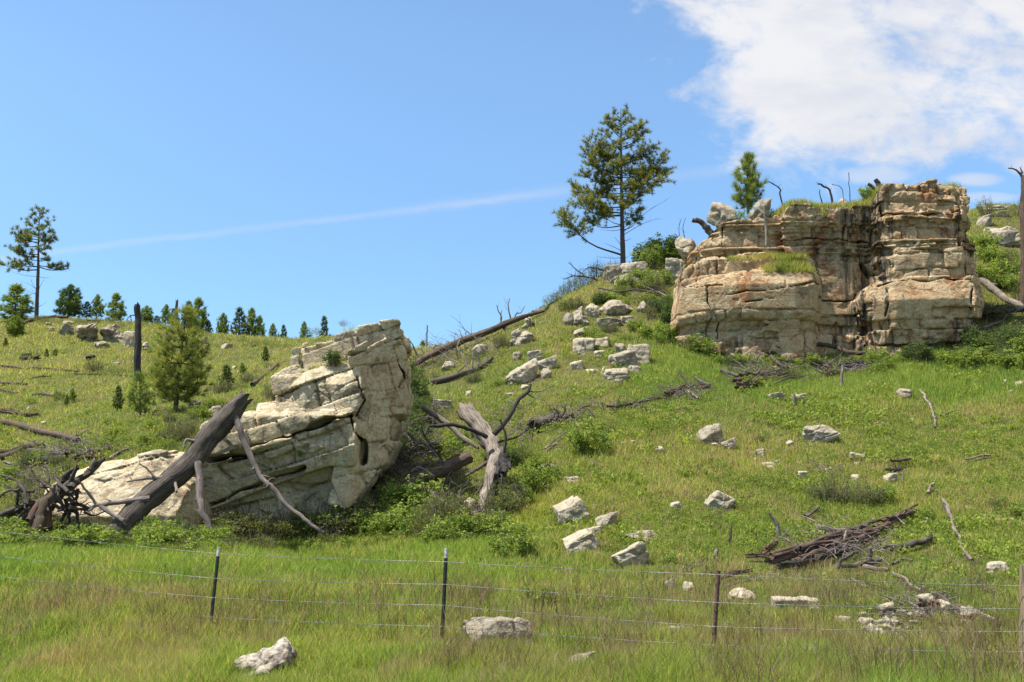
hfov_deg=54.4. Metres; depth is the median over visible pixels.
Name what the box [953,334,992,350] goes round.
shrub
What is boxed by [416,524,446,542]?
shrub
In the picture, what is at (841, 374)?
stake
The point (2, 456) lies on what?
fallen log
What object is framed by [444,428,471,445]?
shrub
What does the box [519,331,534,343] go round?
boulder
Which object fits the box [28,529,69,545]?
shrub
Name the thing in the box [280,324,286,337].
young pine
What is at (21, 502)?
shrub
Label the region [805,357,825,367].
shrub
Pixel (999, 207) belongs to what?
boulder
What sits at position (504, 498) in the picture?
shrub
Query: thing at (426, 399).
shrub
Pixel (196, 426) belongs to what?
shrub
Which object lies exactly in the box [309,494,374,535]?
shrub
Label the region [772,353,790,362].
shrub
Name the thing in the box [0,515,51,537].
shrub
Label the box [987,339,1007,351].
shrub
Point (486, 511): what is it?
shrub
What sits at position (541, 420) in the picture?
fallen log
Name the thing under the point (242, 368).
young pine
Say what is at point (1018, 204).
shrub
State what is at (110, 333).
boulder
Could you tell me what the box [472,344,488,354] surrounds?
boulder
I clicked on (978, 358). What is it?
shrub
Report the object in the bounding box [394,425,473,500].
hollow log
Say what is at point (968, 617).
fallen log
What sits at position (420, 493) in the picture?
shrub
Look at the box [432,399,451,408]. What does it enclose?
boulder
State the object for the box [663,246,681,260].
shrub
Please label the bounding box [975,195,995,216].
shrub
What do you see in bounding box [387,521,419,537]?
shrub
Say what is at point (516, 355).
stone
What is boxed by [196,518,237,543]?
shrub
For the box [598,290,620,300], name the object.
shrub
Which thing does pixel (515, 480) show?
shrub
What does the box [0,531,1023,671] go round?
barbed wire fence
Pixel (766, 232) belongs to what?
dead sapling
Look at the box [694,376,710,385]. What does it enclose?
stick
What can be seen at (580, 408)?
fallen branch
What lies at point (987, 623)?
shrub
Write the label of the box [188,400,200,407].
boulder
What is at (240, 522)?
shrub
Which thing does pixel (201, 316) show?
young pine
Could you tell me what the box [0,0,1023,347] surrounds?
sky
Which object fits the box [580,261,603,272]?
dead branch
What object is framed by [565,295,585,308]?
shrub
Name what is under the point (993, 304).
shrub
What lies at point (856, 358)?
shrub
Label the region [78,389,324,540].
leaning log
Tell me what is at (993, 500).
shrub
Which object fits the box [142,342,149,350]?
stone
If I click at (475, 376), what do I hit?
shrub
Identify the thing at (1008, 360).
shrub
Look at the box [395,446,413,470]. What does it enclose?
shrub
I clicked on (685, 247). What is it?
boulder
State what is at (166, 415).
shrub
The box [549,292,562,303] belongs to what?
shrub
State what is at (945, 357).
shrub
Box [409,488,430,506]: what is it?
shrub
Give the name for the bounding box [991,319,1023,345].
shrub
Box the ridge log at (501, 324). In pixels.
[413,298,545,366]
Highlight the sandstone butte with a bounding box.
[669,179,983,365]
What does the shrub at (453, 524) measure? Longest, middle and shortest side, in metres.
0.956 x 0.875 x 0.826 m
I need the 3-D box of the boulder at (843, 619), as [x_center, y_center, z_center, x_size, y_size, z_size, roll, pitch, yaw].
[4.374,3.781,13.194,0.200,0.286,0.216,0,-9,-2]
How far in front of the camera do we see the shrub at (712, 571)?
17.05 m
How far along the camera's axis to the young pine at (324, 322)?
83.10 m
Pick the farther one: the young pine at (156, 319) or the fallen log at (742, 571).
the young pine at (156, 319)
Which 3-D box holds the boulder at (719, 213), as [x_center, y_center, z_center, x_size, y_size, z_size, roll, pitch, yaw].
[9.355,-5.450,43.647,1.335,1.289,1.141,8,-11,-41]
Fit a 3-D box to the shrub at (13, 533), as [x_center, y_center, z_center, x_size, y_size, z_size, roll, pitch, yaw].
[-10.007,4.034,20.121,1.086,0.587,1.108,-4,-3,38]
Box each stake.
[714,548,718,561]
[727,525,731,545]
[769,512,780,535]
[834,552,853,572]
[840,365,843,387]
[843,530,848,538]
[866,548,873,565]
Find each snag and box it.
[126,302,141,381]
[1008,166,1023,304]
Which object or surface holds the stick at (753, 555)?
on the ground at (428, 374)
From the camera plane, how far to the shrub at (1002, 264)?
49.96 m
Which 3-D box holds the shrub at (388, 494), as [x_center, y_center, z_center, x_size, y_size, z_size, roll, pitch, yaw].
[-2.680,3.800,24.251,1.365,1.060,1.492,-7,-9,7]
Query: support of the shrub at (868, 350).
on the ground at (428, 374)
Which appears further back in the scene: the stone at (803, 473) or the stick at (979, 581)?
the stone at (803, 473)
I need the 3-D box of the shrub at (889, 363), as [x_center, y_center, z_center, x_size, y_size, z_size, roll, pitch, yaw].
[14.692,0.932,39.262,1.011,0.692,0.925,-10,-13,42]
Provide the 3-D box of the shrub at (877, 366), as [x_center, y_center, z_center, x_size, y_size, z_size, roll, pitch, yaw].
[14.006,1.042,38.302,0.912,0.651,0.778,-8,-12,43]
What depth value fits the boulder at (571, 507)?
21.57 m
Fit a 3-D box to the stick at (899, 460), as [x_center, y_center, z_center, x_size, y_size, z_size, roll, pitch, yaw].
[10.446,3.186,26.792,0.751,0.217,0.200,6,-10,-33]
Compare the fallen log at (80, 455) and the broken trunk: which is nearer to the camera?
the broken trunk
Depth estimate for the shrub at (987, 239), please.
52.64 m
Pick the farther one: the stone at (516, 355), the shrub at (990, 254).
the shrub at (990, 254)
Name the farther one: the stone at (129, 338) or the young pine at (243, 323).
the young pine at (243, 323)
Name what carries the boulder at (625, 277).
on the ground at (428, 374)
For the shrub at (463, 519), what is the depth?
21.12 m
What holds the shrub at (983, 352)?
on the ground at (428, 374)
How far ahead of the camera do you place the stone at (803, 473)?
25.45 m
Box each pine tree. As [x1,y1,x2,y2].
[0,204,69,316]
[125,368,157,416]
[142,303,215,410]
[551,103,677,263]
[729,150,770,213]
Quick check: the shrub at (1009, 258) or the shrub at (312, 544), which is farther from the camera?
the shrub at (1009, 258)
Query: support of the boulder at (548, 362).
on the ground at (428, 374)
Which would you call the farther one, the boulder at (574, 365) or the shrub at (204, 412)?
the boulder at (574, 365)
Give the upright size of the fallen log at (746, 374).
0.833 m
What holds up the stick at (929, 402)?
on the ground at (428, 374)
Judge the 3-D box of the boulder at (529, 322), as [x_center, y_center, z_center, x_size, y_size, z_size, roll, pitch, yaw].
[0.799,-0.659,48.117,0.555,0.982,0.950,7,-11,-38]
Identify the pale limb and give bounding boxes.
[408,405,479,461]
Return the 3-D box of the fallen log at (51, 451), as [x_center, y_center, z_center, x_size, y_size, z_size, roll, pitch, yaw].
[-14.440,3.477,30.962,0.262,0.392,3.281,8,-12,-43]
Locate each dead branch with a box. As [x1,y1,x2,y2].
[563,270,583,280]
[568,262,598,280]
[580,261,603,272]
[767,181,782,204]
[817,183,832,203]
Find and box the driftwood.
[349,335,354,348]
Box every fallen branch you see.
[540,459,557,467]
[544,429,564,448]
[576,400,592,410]
[598,285,658,292]
[642,285,666,295]
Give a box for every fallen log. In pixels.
[0,365,77,371]
[0,379,26,384]
[0,405,16,414]
[0,418,80,441]
[0,440,44,453]
[0,446,21,459]
[14,408,40,417]
[19,349,41,359]
[22,313,67,324]
[26,448,68,455]
[28,455,66,462]
[32,392,51,396]
[52,448,110,453]
[69,445,101,459]
[74,371,133,375]
[83,445,112,458]
[108,445,131,459]
[250,362,278,385]
[430,339,493,384]
[527,405,574,431]
[532,298,559,311]
[664,378,710,396]
[720,368,740,376]
[720,566,753,579]
[732,365,784,382]
[734,377,758,389]
[760,536,779,554]
[766,352,788,368]
[768,503,918,565]
[777,547,858,569]
[789,531,880,560]
[799,523,868,550]
[816,524,844,531]
[817,338,865,354]
[817,365,840,376]
[840,355,871,368]
[840,557,882,567]
[863,564,889,571]
[872,507,913,527]
[884,532,934,551]
[891,571,920,590]
[917,593,939,609]
[933,591,958,609]
[941,498,973,560]
[952,612,992,621]
[967,605,993,619]
[979,276,1022,305]
[982,300,1023,316]
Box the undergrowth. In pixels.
[0,204,1023,611]
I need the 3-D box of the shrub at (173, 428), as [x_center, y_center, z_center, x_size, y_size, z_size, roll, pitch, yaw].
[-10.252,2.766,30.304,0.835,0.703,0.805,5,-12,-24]
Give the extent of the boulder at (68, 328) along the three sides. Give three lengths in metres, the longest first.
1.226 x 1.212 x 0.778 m
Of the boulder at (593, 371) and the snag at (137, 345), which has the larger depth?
the snag at (137, 345)
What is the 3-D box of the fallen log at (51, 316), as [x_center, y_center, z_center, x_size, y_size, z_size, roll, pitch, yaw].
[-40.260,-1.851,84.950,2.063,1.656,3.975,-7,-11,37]
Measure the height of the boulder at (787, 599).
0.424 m
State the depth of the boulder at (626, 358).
39.19 m
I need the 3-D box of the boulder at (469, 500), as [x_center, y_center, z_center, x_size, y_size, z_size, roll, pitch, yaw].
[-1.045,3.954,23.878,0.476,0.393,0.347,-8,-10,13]
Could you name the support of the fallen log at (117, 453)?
on the ground at (428, 374)
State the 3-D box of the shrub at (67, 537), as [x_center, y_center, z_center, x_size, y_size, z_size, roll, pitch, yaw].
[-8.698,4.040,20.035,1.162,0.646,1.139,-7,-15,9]
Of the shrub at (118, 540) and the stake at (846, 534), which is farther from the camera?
the shrub at (118, 540)
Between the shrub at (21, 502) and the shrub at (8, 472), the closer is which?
the shrub at (21, 502)
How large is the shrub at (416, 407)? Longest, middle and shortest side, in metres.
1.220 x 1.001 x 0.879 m
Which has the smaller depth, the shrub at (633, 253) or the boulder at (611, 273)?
the boulder at (611, 273)
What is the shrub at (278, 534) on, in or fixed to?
on the ground at (428, 374)
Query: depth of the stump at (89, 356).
62.07 m
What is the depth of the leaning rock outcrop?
23.84 m
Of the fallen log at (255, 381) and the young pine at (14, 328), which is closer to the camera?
the fallen log at (255, 381)
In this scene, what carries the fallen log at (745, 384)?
on the ground at (428, 374)
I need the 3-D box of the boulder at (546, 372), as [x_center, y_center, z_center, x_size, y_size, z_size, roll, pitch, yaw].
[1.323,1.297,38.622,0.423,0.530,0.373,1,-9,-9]
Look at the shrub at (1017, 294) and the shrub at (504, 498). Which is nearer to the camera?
the shrub at (504, 498)
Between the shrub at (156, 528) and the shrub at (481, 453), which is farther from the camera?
the shrub at (481, 453)
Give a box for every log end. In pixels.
[692,217,714,236]
[874,178,881,186]
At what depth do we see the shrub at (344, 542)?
22.56 m
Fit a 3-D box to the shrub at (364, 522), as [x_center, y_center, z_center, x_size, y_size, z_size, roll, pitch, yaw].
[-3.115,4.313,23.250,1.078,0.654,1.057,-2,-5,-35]
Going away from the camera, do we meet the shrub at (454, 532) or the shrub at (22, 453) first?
the shrub at (454, 532)
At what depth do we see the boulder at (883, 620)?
12.86 m
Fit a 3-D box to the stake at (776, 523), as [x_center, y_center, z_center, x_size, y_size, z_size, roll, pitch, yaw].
[5.345,3.791,20.184,0.265,0.642,0.099,0,-9,0]
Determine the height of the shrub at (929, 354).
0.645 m
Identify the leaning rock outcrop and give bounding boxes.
[193,318,413,536]
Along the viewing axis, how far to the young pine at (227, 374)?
44.03 m
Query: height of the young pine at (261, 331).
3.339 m
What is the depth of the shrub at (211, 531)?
21.02 m
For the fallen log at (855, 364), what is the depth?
39.46 m
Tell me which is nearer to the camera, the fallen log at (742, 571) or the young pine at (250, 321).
the fallen log at (742, 571)
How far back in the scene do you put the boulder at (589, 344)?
42.17 m
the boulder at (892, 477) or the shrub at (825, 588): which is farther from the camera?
the boulder at (892, 477)
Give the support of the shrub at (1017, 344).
on the ground at (428, 374)
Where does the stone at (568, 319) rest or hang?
on the ground at (428, 374)
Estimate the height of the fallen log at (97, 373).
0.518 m
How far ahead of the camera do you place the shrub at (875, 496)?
23.18 m
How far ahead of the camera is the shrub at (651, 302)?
47.15 m
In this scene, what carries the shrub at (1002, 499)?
on the ground at (428, 374)
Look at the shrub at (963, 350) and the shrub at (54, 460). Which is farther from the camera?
the shrub at (963, 350)
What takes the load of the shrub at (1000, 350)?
on the ground at (428, 374)
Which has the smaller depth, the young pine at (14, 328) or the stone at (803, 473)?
the stone at (803, 473)
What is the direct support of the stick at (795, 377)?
on the ground at (428, 374)
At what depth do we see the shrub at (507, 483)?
23.78 m
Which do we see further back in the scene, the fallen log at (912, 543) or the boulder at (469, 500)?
the boulder at (469, 500)
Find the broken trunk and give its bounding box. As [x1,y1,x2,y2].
[424,375,554,515]
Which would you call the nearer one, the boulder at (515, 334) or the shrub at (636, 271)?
the boulder at (515, 334)
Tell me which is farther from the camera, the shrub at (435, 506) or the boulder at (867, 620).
the shrub at (435, 506)
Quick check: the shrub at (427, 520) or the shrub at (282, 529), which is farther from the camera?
the shrub at (282, 529)
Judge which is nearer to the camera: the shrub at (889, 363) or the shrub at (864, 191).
the shrub at (889, 363)
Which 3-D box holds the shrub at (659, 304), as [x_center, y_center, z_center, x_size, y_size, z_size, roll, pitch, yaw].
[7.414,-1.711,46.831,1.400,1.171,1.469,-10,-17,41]
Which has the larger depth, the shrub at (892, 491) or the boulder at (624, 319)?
the boulder at (624, 319)
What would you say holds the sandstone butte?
on the ground at (428, 374)
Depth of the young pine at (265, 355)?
59.80 m
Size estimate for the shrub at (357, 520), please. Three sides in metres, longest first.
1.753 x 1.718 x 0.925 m
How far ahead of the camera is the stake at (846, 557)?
17.50 m
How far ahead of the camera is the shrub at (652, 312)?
46.36 m
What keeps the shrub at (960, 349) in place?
on the ground at (428, 374)
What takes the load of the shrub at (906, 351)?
on the ground at (428, 374)
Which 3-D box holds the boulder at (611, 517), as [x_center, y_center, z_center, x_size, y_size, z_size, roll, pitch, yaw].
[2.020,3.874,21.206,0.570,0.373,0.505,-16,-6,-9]
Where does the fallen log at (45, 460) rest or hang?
on the ground at (428, 374)
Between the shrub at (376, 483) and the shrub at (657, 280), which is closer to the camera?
the shrub at (376, 483)
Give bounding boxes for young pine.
[0,283,36,319]
[2,338,8,346]
[4,314,29,335]
[52,283,84,317]
[64,394,69,404]
[69,388,77,401]
[80,301,92,318]
[89,294,107,318]
[104,292,126,321]
[112,385,124,409]
[140,306,153,322]
[151,315,161,323]
[158,304,174,324]
[181,301,196,328]
[187,296,210,330]
[203,320,213,332]
[215,312,229,333]
[218,364,235,387]
[229,307,250,334]
[239,363,247,372]
[245,306,262,336]
[254,315,265,336]
[261,346,269,361]
[268,323,280,337]
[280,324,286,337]
[299,321,311,338]
[319,315,330,335]
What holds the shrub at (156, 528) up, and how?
on the ground at (428, 374)
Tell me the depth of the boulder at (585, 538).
19.26 m
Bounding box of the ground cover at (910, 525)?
[0,203,1023,676]
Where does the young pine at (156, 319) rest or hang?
on the ground at (428, 374)
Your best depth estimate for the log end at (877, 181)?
44.09 m
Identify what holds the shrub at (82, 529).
on the ground at (428, 374)
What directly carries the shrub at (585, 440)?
on the ground at (428, 374)
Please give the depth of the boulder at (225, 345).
68.76 m
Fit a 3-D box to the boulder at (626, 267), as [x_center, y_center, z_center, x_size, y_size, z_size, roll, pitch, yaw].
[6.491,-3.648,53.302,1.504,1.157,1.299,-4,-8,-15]
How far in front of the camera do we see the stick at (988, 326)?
42.34 m
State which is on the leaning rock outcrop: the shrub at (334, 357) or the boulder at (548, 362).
the shrub at (334, 357)
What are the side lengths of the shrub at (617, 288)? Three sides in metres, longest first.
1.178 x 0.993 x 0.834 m
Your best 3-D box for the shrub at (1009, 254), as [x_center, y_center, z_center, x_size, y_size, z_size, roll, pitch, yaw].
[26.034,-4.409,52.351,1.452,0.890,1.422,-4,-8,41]
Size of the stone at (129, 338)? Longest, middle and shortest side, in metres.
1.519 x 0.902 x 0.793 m
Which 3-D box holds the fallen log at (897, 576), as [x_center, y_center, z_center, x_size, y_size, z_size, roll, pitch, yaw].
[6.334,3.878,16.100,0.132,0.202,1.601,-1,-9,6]
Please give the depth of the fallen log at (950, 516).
20.63 m
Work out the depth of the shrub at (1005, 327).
40.20 m
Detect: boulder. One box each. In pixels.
[44,449,214,530]
[58,323,74,334]
[75,323,98,340]
[94,341,111,348]
[99,325,123,341]
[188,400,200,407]
[209,405,221,416]
[221,343,232,348]
[233,637,298,677]
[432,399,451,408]
[441,361,454,371]
[463,616,533,645]
[464,497,476,506]
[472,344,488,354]
[504,358,537,384]
[510,328,521,345]
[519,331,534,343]
[521,317,534,328]
[527,350,542,360]
[538,355,556,369]
[540,368,551,378]
[552,495,590,523]
[562,528,598,553]
[565,476,578,482]
[568,651,595,664]
[569,360,582,369]
[573,306,589,325]
[573,327,589,336]
[576,347,585,354]
[582,338,595,350]
[585,303,599,317]
[586,369,598,373]
[587,526,601,534]
[594,350,604,358]
[595,337,608,347]
[595,511,617,527]
[596,317,621,326]
[599,300,632,314]
[603,264,623,283]
[603,368,628,381]
[608,350,638,366]
[611,541,648,566]
[614,275,638,285]
[615,343,626,351]
[616,530,657,543]
[620,261,647,274]
[620,316,633,322]
[627,344,649,364]
[628,365,640,372]
[636,301,646,312]
[664,579,675,588]
[665,258,683,280]
[675,236,696,260]
[682,581,693,591]
[696,423,723,443]
[704,490,735,510]
[706,202,736,227]
[721,437,736,448]
[728,587,756,601]
[748,198,771,220]
[754,448,764,455]
[762,462,775,467]
[766,392,786,400]
[771,596,820,612]
[791,393,806,402]
[802,425,840,442]
[833,616,850,622]
[837,198,847,205]
[849,452,864,459]
[857,617,873,623]
[863,623,888,635]
[876,616,894,629]
[878,602,894,616]
[883,473,897,483]
[896,388,911,398]
[916,593,934,612]
[936,599,950,614]
[976,214,992,225]
[980,205,1010,209]
[983,226,1020,246]
[986,561,1009,574]
[993,210,1009,216]
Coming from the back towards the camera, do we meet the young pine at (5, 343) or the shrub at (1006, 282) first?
the young pine at (5, 343)
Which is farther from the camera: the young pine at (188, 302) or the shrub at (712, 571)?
the young pine at (188, 302)
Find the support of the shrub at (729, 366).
on the ground at (428, 374)
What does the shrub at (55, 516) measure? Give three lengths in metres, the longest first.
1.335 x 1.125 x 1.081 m
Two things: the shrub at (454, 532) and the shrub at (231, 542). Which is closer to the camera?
the shrub at (231, 542)
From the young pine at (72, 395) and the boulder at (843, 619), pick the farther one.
the young pine at (72, 395)
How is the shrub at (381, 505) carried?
on the ground at (428, 374)
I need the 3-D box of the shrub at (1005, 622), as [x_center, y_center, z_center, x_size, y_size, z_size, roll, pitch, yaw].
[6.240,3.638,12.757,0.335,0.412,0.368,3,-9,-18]
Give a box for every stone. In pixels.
[112,323,121,327]
[123,331,134,346]
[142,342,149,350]
[513,352,521,359]
[521,384,528,389]
[563,313,573,324]
[573,338,583,351]
[655,446,663,452]
[670,501,682,510]
[786,440,793,445]
[798,471,807,478]
[850,474,858,480]
[960,606,976,622]
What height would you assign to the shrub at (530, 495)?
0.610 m
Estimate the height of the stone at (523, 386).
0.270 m
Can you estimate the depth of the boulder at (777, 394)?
33.43 m
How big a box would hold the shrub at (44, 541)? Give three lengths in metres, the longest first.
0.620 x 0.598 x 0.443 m
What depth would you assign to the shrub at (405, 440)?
27.84 m
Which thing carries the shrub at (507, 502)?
on the ground at (428, 374)
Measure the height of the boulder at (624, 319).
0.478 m
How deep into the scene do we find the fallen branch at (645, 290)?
49.24 m
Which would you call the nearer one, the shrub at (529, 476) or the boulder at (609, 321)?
the shrub at (529, 476)
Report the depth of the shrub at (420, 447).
28.03 m
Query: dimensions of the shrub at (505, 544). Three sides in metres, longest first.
1.220 x 1.195 x 0.871 m
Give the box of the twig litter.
[0,257,1023,628]
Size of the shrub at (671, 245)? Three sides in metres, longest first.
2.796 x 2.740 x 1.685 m
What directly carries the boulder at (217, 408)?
on the ground at (428, 374)
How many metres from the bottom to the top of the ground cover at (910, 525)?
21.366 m
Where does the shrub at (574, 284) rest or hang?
on the ground at (428, 374)
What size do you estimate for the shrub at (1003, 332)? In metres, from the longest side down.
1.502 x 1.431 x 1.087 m
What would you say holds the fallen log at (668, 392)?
on the ground at (428, 374)
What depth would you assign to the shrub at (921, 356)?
39.58 m
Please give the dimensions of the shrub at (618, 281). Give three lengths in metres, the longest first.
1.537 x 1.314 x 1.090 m
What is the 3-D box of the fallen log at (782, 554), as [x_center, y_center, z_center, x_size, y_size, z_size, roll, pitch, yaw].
[6.796,3.784,19.848,6.283,1.057,0.346,8,-12,-42]
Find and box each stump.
[0,456,105,532]
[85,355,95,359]
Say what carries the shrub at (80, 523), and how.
on the ground at (428, 374)
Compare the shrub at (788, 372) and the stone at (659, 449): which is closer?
the stone at (659, 449)
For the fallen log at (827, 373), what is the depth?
38.76 m
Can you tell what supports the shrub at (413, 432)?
on the ground at (428, 374)
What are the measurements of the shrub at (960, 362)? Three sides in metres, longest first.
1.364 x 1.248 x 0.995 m
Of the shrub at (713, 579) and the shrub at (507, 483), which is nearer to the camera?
the shrub at (713, 579)
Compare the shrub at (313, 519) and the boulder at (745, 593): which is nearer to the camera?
the boulder at (745, 593)
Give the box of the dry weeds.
[0,257,1023,681]
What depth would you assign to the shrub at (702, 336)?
41.63 m
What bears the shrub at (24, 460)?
on the ground at (428, 374)
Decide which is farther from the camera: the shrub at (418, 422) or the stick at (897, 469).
the shrub at (418, 422)
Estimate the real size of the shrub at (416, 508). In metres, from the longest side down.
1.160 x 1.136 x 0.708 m
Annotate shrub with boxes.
[0,462,21,481]
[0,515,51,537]
[0,524,45,544]
[0,530,27,548]
[1,519,49,537]
[4,476,38,507]
[10,441,31,463]
[12,470,42,503]
[16,453,35,469]
[21,509,83,534]
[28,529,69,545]
[29,535,56,547]
[30,446,48,464]
[30,450,49,464]
[42,524,77,539]
[43,446,66,468]
[43,518,64,535]
[51,525,99,546]
[55,453,78,470]
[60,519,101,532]
[60,523,121,548]
[61,515,99,533]
[74,525,127,548]
[83,356,106,371]
[85,513,107,531]
[109,527,133,546]
[121,536,145,545]
[130,516,173,537]
[132,432,159,443]
[136,521,185,550]
[146,519,203,544]
[154,428,181,441]
[157,409,180,421]
[162,422,185,439]
[162,510,205,542]
[169,414,195,435]
[169,530,204,550]
[173,522,225,544]
[179,422,194,441]
[179,534,230,551]
[183,420,198,434]
[186,405,214,418]
[189,524,222,536]
[196,494,268,538]
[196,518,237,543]
[205,377,237,393]
[216,531,242,550]
[230,512,254,537]
[234,526,264,547]
[236,370,258,382]
[240,528,281,551]
[243,498,309,542]
[253,511,284,539]
[260,384,275,401]
[268,510,301,537]
[279,505,315,536]
[283,520,306,540]
[286,508,328,538]
[291,540,309,546]
[298,538,327,551]
[308,501,351,536]
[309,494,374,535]
[314,522,343,545]
[317,503,375,537]
[321,348,346,366]
[325,534,355,547]
[327,493,396,535]
[355,493,395,516]
[357,526,380,538]
[359,511,387,535]
[362,478,396,510]
[368,505,425,535]
[369,532,395,542]
[372,471,385,491]
[372,478,383,495]
[375,482,390,508]
[379,478,424,508]
[379,511,424,535]
[386,473,447,512]
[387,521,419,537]
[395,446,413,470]
[399,435,428,456]
[400,436,413,454]
[401,410,435,440]
[401,423,419,449]
[403,423,424,437]
[405,370,433,400]
[405,372,426,396]
[405,496,443,515]
[406,358,427,386]
[406,518,425,536]
[408,491,473,523]
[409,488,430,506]
[410,497,436,532]
[411,395,431,424]
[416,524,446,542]
[418,428,433,454]
[420,394,439,423]
[424,479,467,518]
[424,509,462,538]
[425,434,443,456]
[427,520,481,540]
[432,434,466,457]
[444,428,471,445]
[446,507,484,536]
[464,368,482,383]
[466,473,533,516]
[470,508,519,537]
[471,493,504,532]
[478,451,485,462]
[484,523,543,559]
[487,492,519,513]
[490,333,513,347]
[495,476,529,502]
[496,490,517,509]
[499,473,529,498]
[505,445,524,467]
[511,461,554,493]
[515,438,532,458]
[515,484,539,504]
[516,582,562,605]
[528,453,549,469]
[541,464,561,474]
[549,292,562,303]
[559,281,571,297]
[562,422,616,455]
[564,271,579,291]
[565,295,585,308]
[574,267,592,286]
[585,257,604,277]
[591,290,610,304]
[596,601,614,611]
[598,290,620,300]
[598,318,619,333]
[603,419,617,432]
[609,285,629,295]
[612,271,637,289]
[625,317,643,331]
[630,241,659,261]
[630,267,654,279]
[635,244,665,268]
[635,270,667,294]
[635,276,654,289]
[636,240,664,259]
[637,322,667,337]
[641,234,678,261]
[641,300,658,320]
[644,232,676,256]
[645,296,661,310]
[646,269,675,285]
[649,323,677,343]
[652,552,679,566]
[653,292,672,312]
[657,310,670,323]
[659,299,672,314]
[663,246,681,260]
[674,331,713,352]
[686,333,719,354]
[688,332,710,346]
[699,563,715,576]
[702,574,725,583]
[717,350,745,366]
[726,360,741,372]
[732,353,757,363]
[740,374,763,386]
[758,354,780,364]
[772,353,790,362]
[774,363,801,377]
[793,352,827,368]
[801,473,871,504]
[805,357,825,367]
[811,583,859,602]
[830,477,888,506]
[839,356,859,363]
[857,185,877,199]
[858,345,887,362]
[858,348,893,366]
[864,480,897,501]
[865,360,886,373]
[872,357,896,370]
[896,337,934,362]
[897,626,923,637]
[908,339,934,363]
[908,584,931,593]
[912,504,938,523]
[925,347,940,360]
[933,348,967,365]
[948,342,972,356]
[948,347,985,367]
[951,345,971,354]
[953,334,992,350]
[958,324,987,346]
[962,339,994,352]
[963,342,996,361]
[967,227,1001,251]
[967,352,993,364]
[974,240,1004,264]
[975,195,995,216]
[975,262,1002,278]
[978,335,1004,355]
[978,616,1002,630]
[981,304,1005,320]
[983,351,1001,364]
[984,496,1009,506]
[984,611,1015,630]
[985,275,1005,287]
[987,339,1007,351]
[987,493,1007,509]
[989,254,1019,274]
[989,297,1016,320]
[989,322,1015,335]
[989,325,1022,342]
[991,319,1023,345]
[992,349,1023,368]
[993,345,1018,358]
[995,247,1020,263]
[996,269,1019,291]
[998,248,1020,262]
[1002,331,1023,352]
[1004,502,1023,519]
[1007,197,1019,215]
[1007,260,1019,276]
[1008,286,1019,300]
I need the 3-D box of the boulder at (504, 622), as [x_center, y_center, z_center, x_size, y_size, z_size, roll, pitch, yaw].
[-0.163,3.770,12.636,0.882,0.555,0.732,0,-9,-7]
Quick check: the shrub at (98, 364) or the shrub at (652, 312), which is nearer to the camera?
the shrub at (652, 312)
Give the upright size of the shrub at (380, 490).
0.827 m
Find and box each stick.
[606,397,645,407]
[645,391,669,400]
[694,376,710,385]
[744,547,771,560]
[769,370,814,386]
[805,506,819,518]
[885,465,905,472]
[889,456,911,462]
[892,558,912,565]
[918,389,936,427]
[927,482,934,493]
[937,618,969,627]
[965,454,990,460]
[974,577,995,592]
[977,317,1000,329]
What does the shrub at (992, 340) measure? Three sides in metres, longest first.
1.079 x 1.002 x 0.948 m
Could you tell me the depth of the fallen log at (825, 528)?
20.21 m
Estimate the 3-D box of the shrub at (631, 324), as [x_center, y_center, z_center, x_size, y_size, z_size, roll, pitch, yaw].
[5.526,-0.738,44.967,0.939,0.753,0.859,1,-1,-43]
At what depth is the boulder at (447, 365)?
43.61 m
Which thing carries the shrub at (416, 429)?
on the ground at (428, 374)
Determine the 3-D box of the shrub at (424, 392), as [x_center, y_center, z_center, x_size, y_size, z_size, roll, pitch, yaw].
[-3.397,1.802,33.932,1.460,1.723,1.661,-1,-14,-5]
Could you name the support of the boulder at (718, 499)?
on the ground at (428, 374)
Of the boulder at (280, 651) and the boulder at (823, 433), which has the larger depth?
the boulder at (823, 433)
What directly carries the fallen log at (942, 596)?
on the ground at (428, 374)
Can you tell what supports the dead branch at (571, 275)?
attached to the dead branch at (582, 273)
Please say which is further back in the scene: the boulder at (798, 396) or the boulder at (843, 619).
the boulder at (798, 396)
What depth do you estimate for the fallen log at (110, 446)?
29.06 m
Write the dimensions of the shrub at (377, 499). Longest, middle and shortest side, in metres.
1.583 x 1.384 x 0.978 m
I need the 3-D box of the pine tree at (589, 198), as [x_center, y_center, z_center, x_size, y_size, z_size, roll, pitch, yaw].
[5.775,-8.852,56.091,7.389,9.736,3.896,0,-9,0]
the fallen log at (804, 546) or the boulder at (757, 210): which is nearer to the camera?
the fallen log at (804, 546)
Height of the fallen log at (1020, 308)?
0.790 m
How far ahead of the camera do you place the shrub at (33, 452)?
30.53 m
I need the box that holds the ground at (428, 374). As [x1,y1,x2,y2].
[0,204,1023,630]
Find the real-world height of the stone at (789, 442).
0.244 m
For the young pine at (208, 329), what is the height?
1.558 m
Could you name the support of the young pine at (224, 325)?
on the ground at (428, 374)
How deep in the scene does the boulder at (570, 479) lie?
25.20 m

